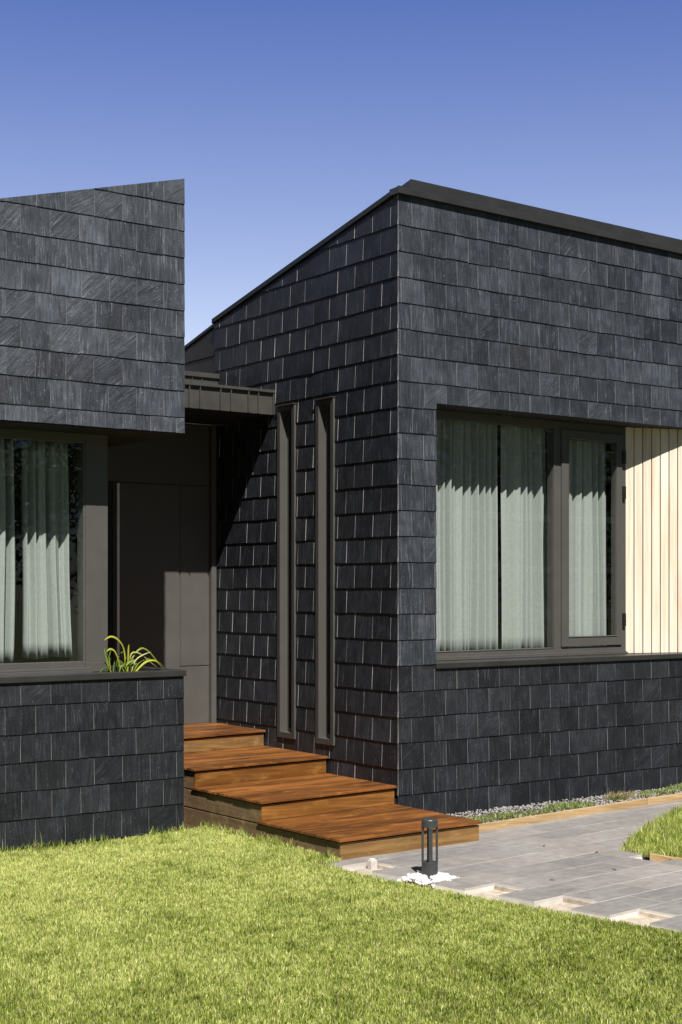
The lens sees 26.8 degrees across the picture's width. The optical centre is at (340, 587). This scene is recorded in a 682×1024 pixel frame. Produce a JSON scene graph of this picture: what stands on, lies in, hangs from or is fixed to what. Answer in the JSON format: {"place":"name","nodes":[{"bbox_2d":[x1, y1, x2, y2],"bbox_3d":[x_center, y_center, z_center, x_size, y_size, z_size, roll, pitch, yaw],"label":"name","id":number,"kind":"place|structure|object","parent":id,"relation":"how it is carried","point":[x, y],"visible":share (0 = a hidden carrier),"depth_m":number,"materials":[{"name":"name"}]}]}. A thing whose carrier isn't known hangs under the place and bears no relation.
{"place":"outdoors","nodes":[
{"label":"outdoors","id":0,"kind":"place"},
{"bbox_2d":[0,825,681,1023],"bbox_3d":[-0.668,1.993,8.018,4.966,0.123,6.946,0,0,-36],"label":"lawn grass","id":1,"kind":"structure","parent":0,"point":[94,859],"depth_m":8.00,"materials":[{"name":"green plant"}]},
{"bbox_2d":[0,817,334,858],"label":"lawn fringe","id":2,"kind":"object","parent":1,"relation":"on","point":[223,829],"visible":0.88,"depth_m":11.21,"materials":[{"name":"green plant"}]},
{"bbox_2d":[0,0,681,344],"label":"sky","id":3,"kind":"structure","parent":0,"point":[281,122],"materials":[{"name":"blue"}]},
{"bbox_2d":[319,800,681,930],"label":"path","id":4,"kind":"structure","parent":0,"point":[560,838],"depth_m":10.31,"materials":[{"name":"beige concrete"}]},
{"bbox_2d":[397,871,459,887],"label":"white pebbles","id":5,"kind":"object","parent":4,"relation":"on","point":[418,878],"visible":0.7,"depth_m":9.80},
{"bbox_2d":[330,856,678,932],"bbox_3d":[4.543,2.073,11.395,8.435,0.134,5.293,0,0,-41],"label":"path base","id":6,"kind":"object","parent":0,"point":[560,900],"visible":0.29,"depth_m":9.27,"materials":[{"name":"concrete"}]},
{"bbox_2d":[350,859,672,927],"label":"bare earth","id":7,"kind":"structure","parent":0,"point":[567,907],"depth_m":9.18,"materials":[{"name":"soil"}]},
{"bbox_2d":[367,858,376,869],"bbox_3d":[0.226,2.014,10.367,0.055,0.112,0.050,0,0,-36],"label":"concrete stub","id":8,"kind":"object","parent":7,"relation":"on","point":[371,863],"visible":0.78,"depth_m":10.35,"materials":[{"name":"white concrete"}]},
{"bbox_2d":[421,818,437,884],"bbox_3d":[0.612,1.815,9.873,0.113,0.449,0.113,0,0,-36],"label":"bollard light","id":9,"kind":"object","parent":7,"relation":"on","point":[429,866],"visible":0.88,"depth_m":9.83,"materials":[{"name":"black metal"}]},
{"bbox_2d":[458,788,678,822],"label":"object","id":10,"kind":"structure","parent":0,"point":[540,807],"depth_m":12.96,"materials":[{"name":"soil"}]},
{"bbox_2d":[493,808,553,818],"bbox_3d":[1.588,1.945,12.384,0.658,0.055,0.283,0,0,-36],"label":"weed","id":11,"kind":"object","parent":10,"relation":"on","point":[544,811],"visible":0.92,"depth_m":12.41,"materials":[{"name":"green plant"}]},
{"bbox_2d":[447,786,681,822],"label":"gravel","id":12,"kind":"structure","parent":10,"relation":"on","point":[602,801],"depth_m":12.96,"materials":[{"name":"grey gravel"}]},
{"bbox_2d":[461,811,518,822],"bbox_3d":[1.248,1.943,12.158,0.678,0.057,0.305,0,0,-36],"label":"weed","id":13,"kind":"object","parent":12,"relation":"on","point":[482,818],"visible":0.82,"depth_m":12.15,"materials":[{"name":"green plant"}]},
{"bbox_2d":[542,799,595,810],"bbox_3d":[2.030,1.938,12.807,0.616,0.068,0.273,0,0,-36],"label":"weed","id":14,"kind":"object","parent":12,"relation":"on","point":[572,805],"visible":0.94,"depth_m":12.77,"materials":[{"name":"green plant"}]},
{"bbox_2d":[607,795,624,800],"bbox_3d":[2.562,1.936,13.271,0.273,0.072,0.145,0,0,-36],"label":"weed","id":15,"kind":"object","parent":12,"relation":"on","point":[614,798],"visible":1,"depth_m":13.24,"materials":[{"name":"green plant"}]},
{"bbox_2d":[602,790,638,799],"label":"dry grass","id":16,"kind":"structure","parent":10,"relation":"on","point":[624,794],"depth_m":13.38,"materials":[{"name":"beige plant"}]},
{"bbox_2d":[637,787,675,796],"bbox_3d":[3.016,1.945,13.678,0.521,0.055,0.230,0,0,-36],"label":"weed","id":17,"kind":"object","parent":10,"relation":"on","point":[649,792],"visible":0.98,"depth_m":13.65,"materials":[{"name":"green plant"}]},
{"bbox_2d":[665,783,681,790],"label":"weed","id":18,"kind":"object","parent":10,"relation":"on","point":[678,786],"visible":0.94,"depth_m":13.94,"materials":[{"name":"green plant"}]},
{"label":"ground","id":19,"kind":"structure","parent":0,"visible":0},
{"bbox_2d":[0,179,184,675],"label":"house wing","id":20,"kind":"structure","parent":19,"relation":"on","point":[92,324],"depth_m":11.47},
{"bbox_2d":[0,439,14,662],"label":"curtain","id":21,"kind":"object","parent":20,"relation":"hanging from","point":[7,569],"visible":0.91,"depth_m":11.61,"materials":[{"name":"fabric"}]},
{"bbox_2d":[0,428,92,675],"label":"window","id":22,"kind":"structure","parent":20,"relation":"in","point":[63,667],"depth_m":11.69,"materials":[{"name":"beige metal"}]},
{"bbox_2d":[21,440,72,658],"bbox_3d":[-2.430,-0.315,11.799,0.430,1.791,0.133,0,0,-36],"label":"curtain","id":23,"kind":"object","parent":20,"relation":"hanging from","point":[46,621],"visible":0.94,"depth_m":11.76,"materials":[{"name":"fabric"}]},
{"bbox_2d":[108,371,274,723],"bbox_3d":[-1.651,-0.336,13.748,1.685,3.672,1.245,0,0,-36],"label":"entry porch","id":24,"kind":"object","parent":20,"relation":"attached to","point":[162,550],"visible":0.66,"depth_m":14.28,"materials":[{"name":"grey paint"}]},
{"bbox_2d":[112,482,179,669],"bbox_3d":[-1.906,0.168,14.153,0.748,2.395,0.090,0,0,-36],"label":"front door","id":25,"kind":"structure","parent":24,"relation":"in","point":[145,517],"depth_m":14.17,"materials":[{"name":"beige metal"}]},
{"bbox_2d":[0,665,185,850],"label":"planter","id":26,"kind":"object","parent":19,"relation":"on","point":[84,756],"visible":0.94,"depth_m":11.32,"materials":[{"name":"stone"}]},
{"bbox_2d":[100,636,164,672],"bbox_3d":[-1.736,0.564,11.766,0.677,0.353,0.183,0,0,-40],"label":"strap leaf plant","id":27,"kind":"object","parent":26,"relation":"on","point":[127,665],"visible":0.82,"depth_m":11.73,"materials":[{"name":"green plant"}]},
{"bbox_2d":[184,723,481,859],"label":"wooden steps","id":28,"kind":"structure","parent":19,"relation":"on","point":[236,778],"depth_m":11.81,"materials":[{"name":"brown wood"}]},
{"bbox_2d":[184,179,681,814],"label":"house wing","id":29,"kind":"structure","parent":19,"relation":"on","point":[370,341],"depth_m":13.21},
{"bbox_2d":[275,403,295,738],"bbox_3d":[-0.479,-0.159,13.567,0.148,3.150,0.297,0,0,-36],"label":"slot window","id":30,"kind":"structure","parent":29,"relation":"in","point":[286,413],"depth_m":13.63,"materials":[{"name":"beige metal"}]},
{"bbox_2d":[314,396,334,745],"bbox_3d":[-0.108,-0.153,13.055,0.148,3.149,0.284,0,0,-36],"label":"slot window","id":31,"kind":"structure","parent":29,"relation":"in","point":[324,407],"depth_m":13.12,"materials":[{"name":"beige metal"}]},
{"bbox_2d":[436,409,497,660],"bbox_3d":[1.002,-0.742,13.167,1.154,2.816,0.142,0,0,-36],"label":"curtain","id":32,"kind":"object","parent":29,"relation":"hanging from","point":[467,545],"visible":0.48,"depth_m":13.28,"materials":[{"name":"fabric"}]},
{"bbox_2d":[501,415,546,648],"bbox_3d":[1.752,-0.742,13.719,0.606,2.816,0.140,0,0,-36],"label":"curtain","id":33,"kind":"object","parent":29,"relation":"hanging from","point":[524,542],"visible":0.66,"depth_m":13.68,"materials":[{"name":"fabric"}]},
{"bbox_2d":[436,409,627,660],"bbox_3d":[1.723,-0.474,13.484,2.702,2.248,0.120,0,0,-36],"label":"window","id":34,"kind":"structure","parent":29,"relation":"in","point":[553,648],"depth_m":13.69,"materials":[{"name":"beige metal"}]},
{"bbox_2d":[564,421,606,646],"bbox_3d":[2.398,-0.742,14.194,0.661,2.816,0.136,0,0,-36],"label":"curtain","id":35,"kind":"object","parent":29,"relation":"hanging from","point":[587,538],"visible":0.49,"depth_m":14.19,"materials":[{"name":"fabric"}]},
{"bbox_2d":[477,793,681,831],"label":"timber edging","id":36,"kind":"object","parent":19,"relation":"on","point":[508,823],"visible":0.38,"depth_m":12.47,"materials":[{"name":"brown wood"}]},
{"bbox_2d":[650,854,681,861],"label":"timber edging","id":37,"kind":"object","parent":19,"relation":"on","point":[658,858],"visible":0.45,"depth_m":10.58,"materials":[{"name":"brown wood"}]},
{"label":"lawn soil","id":38,"kind":"structure","parent":0,"visible":0},
{"bbox_2d":[620,803,681,857],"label":"lawn grass","id":39,"kind":"structure","parent":38,"relation":"on","point":[660,835],"depth_m":11.12,"materials":[{"name":"green plant"}]}
]}

